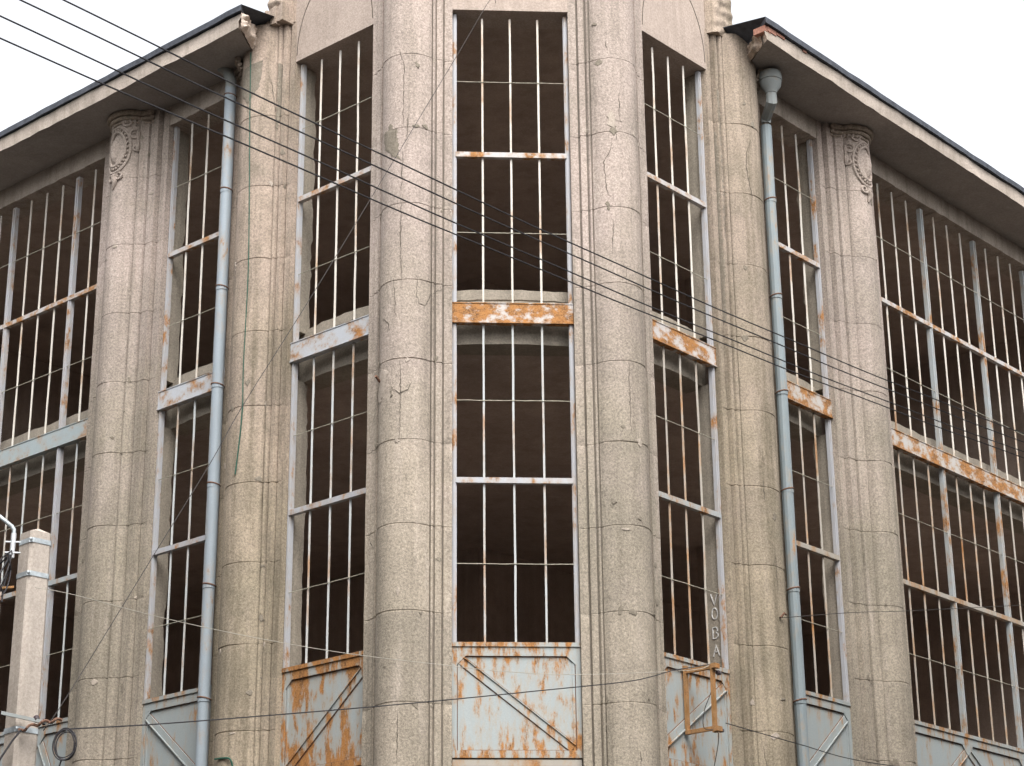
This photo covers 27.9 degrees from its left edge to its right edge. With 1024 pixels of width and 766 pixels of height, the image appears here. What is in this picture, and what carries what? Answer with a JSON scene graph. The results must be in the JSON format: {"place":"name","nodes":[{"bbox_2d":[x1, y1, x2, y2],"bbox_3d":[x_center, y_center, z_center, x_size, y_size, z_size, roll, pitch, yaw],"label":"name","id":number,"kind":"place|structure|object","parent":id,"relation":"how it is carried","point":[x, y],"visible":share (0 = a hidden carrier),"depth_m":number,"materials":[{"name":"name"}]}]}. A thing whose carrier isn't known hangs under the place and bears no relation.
{"place":"outdoors","nodes":[
{"label":"outdoors","id":0,"kind":"place"},
{"bbox_2d":[0,0,1023,187],"label":"sky","id":1,"kind":"structure","parent":0,"point":[957,66],"materials":[{"name":"white"}]},
{"label":"road","id":2,"kind":"structure","parent":0,"visible":0},
{"bbox_2d":[0,529,51,765],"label":"utility pole","id":3,"kind":"object","parent":2,"relation":"on","point":[25,678],"visible":1,"depth_m":18.28,"materials":[{"name":"concrete"}]},
{"bbox_2d":[0,515,20,558],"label":"street lamp arm","id":4,"kind":"object","parent":3,"relation":"attached to","point":[13,542],"visible":1,"depth_m":18.66},
{"bbox_2d":[0,729,21,760],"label":"hanging lead","id":5,"kind":"object","parent":3,"relation":"hanging from","point":[10,743],"visible":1,"depth_m":17.81,"materials":[{"name":"grey rubber"}]},
{"bbox_2d":[18,717,61,731],"bbox_3d":[-4.105,2.970,17.892,0.380,0.120,0.084,-1,-21,0],"label":"twisted lead","id":6,"kind":"object","parent":3,"relation":"attached to","point":[40,723],"visible":1,"depth_m":17.88,"materials":[{"name":"brown metal"}]},
{"bbox_2d":[52,727,76,765],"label":"cable coil","id":7,"kind":"object","parent":3,"relation":"hanging from","point":[72,753],"visible":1,"depth_m":17.81,"materials":[{"name":"black rubber"}]},
{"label":"pavement","id":8,"kind":"structure","parent":0,"visible":0},
{"bbox_2d":[0,0,1023,765],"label":"corner building","id":9,"kind":"structure","parent":8,"relation":"on","point":[466,456],"depth_m":29.80,"materials":[{"name":"concrete"}]},
{"bbox_2d":[0,169,99,719],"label":"window","id":10,"kind":"structure","parent":9,"relation":"in","point":[73,433],"depth_m":32.06,"materials":[{"name":"paint"}]},
{"bbox_2d":[144,115,233,699],"bbox_3d":[-4.568,0.050,29.621,1.546,8.911,0.110,-18,-27,38],"label":"window","id":11,"kind":"structure","parent":9,"relation":"in","point":[197,388],"depth_m":29.73,"materials":[{"name":"paint"}]},
{"bbox_2d":[195,67,236,765],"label":"drainpipe","id":12,"kind":"object","parent":9,"relation":"attached to","point":[204,700],"visible":1,"depth_m":28.57,"materials":[{"name":"metal"}]},
{"bbox_2d":[214,757,232,765],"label":"green hook","id":13,"kind":"object","parent":9,"relation":"attached to","point":[224,758],"visible":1,"depth_m":26.40,"materials":[{"name":"green metal"}]},
{"bbox_2d":[242,52,250,403],"bbox_3d":[-3.746,-2.268,29.075,0.121,5.490,0.018,-12,-23,27],"label":"cable","id":14,"kind":"object","parent":9,"relation":"attached to","point":[248,232],"depth_m":28.99,"materials":[{"name":"rubber"}]},
{"bbox_2d":[234,404,242,473],"bbox_3d":[-3.708,0.763,27.929,0.099,0.992,0.020,-11,-23,25],"label":"cable end","id":15,"kind":"object","parent":14,"relation":"hanging from","point":[239,440],"visible":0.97,"depth_m":27.91,"materials":[{"name":"black rubber"}]},
{"bbox_2d":[43,0,495,730],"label":"strung wire","id":16,"kind":"object","parent":9,"relation":"attached to","point":[253,388],"visible":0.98,"depth_m":21.35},
{"bbox_2d":[283,41,371,667],"bbox_3d":[-2.427,-0.635,27.853,1.586,8.911,0.110,-18,-27,38],"label":"window","id":17,"kind":"structure","parent":9,"relation":"in","point":[354,331],"depth_m":27.86,"materials":[{"name":"paint"}]},
{"bbox_2d":[0,15,1023,451],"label":"overhead cable","id":18,"kind":"object","parent":9,"relation":"attached to","point":[448,219],"visible":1,"depth_m":16.75,"materials":[{"name":"black rubber"}]},
{"bbox_2d":[0,37,1023,457],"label":"overhead cable","id":19,"kind":"object","parent":9,"relation":"attached to","point":[462,237],"visible":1,"depth_m":16.72,"materials":[{"name":"black rubber"}]},
{"bbox_2d":[452,14,579,641],"bbox_3d":[0.009,-0.947,27.088,1.596,8.911,0.110,1,-21,-3],"label":"window","id":20,"kind":"structure","parent":9,"relation":"in","point":[482,313],"depth_m":27.02,"materials":[{"name":"paint"}]},
{"bbox_2d":[19,0,1023,441],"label":"overhead cable","id":21,"kind":"object","parent":9,"relation":"attached to","point":[467,208],"visible":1,"depth_m":16.92,"materials":[{"name":"black rubber"}]},
{"bbox_2d":[63,0,1023,433],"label":"overhead cable","id":22,"kind":"object","parent":9,"relation":"attached to","point":[487,204],"visible":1,"depth_m":17.24,"materials":[{"name":"black rubber"}]},
{"bbox_2d":[644,47,728,668],"bbox_3d":[2.303,-0.584,28.116,0.110,8.911,1.516,-18,-27,38],"label":"window","id":23,"kind":"structure","parent":9,"relation":"in","point":[667,337],"depth_m":28.17,"materials":[{"name":"paint"}]},
{"bbox_2d":[683,662,724,765],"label":"wire bracket","id":24,"kind":"object","parent":9,"relation":"attached to","point":[714,727],"visible":1,"depth_m":25.98,"materials":[{"name":"metal"}]},
{"bbox_2d":[35,587,708,674],"bbox_3d":[-0.847,2.704,22.165,0.088,1.037,10.342,-17,-26,38],"label":"strung wire","id":25,"kind":"object","parent":24,"relation":"attached to","point":[356,654],"visible":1,"depth_m":21.12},
{"bbox_2d":[70,664,709,728],"bbox_3d":[-0.693,3.307,22.125,0.048,2.282,10.089,-17,-26,37],"label":"strung wire","id":26,"kind":"object","parent":24,"relation":"attached to","point":[372,706],"visible":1,"depth_m":21.08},
{"bbox_2d":[726,723,892,765],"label":"strung wire","id":27,"kind":"object","parent":24,"relation":"attached to","point":[807,746],"visible":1,"depth_m":27.01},
{"bbox_2d":[759,68,809,765],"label":"drainpipe","id":28,"kind":"object","parent":9,"relation":"attached to","point":[770,80],"visible":1,"depth_m":29.12,"materials":[{"name":"grey metal"}]},
{"bbox_2d":[774,126,849,701],"bbox_3d":[4.215,0.158,30.145,0.110,8.911,1.566,-18,-27,38],"label":"window","id":29,"kind":"structure","parent":9,"relation":"in","point":[801,397],"depth_m":30.31,"materials":[{"name":"paint"}]},
{"bbox_2d":[876,183,1023,748],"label":"window","id":30,"kind":"structure","parent":9,"relation":"in","point":[906,444],"depth_m":33.34,"materials":[{"name":"paint"}]},
{"bbox_3d":[3.612,3.115,27.532,0.139,0.076,0.117,-1,-21,0],"label":"wall hook","id":31,"kind":"object","parent":9,"relation":"attached to","visible":0},
{"bbox_2d":[779,605,1019,617],"bbox_3d":[5.979,3.332,30.230,0.185,1.516,7.141,-18,-27,38],"label":"strung wire","id":32,"kind":"object","parent":31,"relation":"attached to","point":[897,611],"visible":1,"depth_m":29.52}
]}

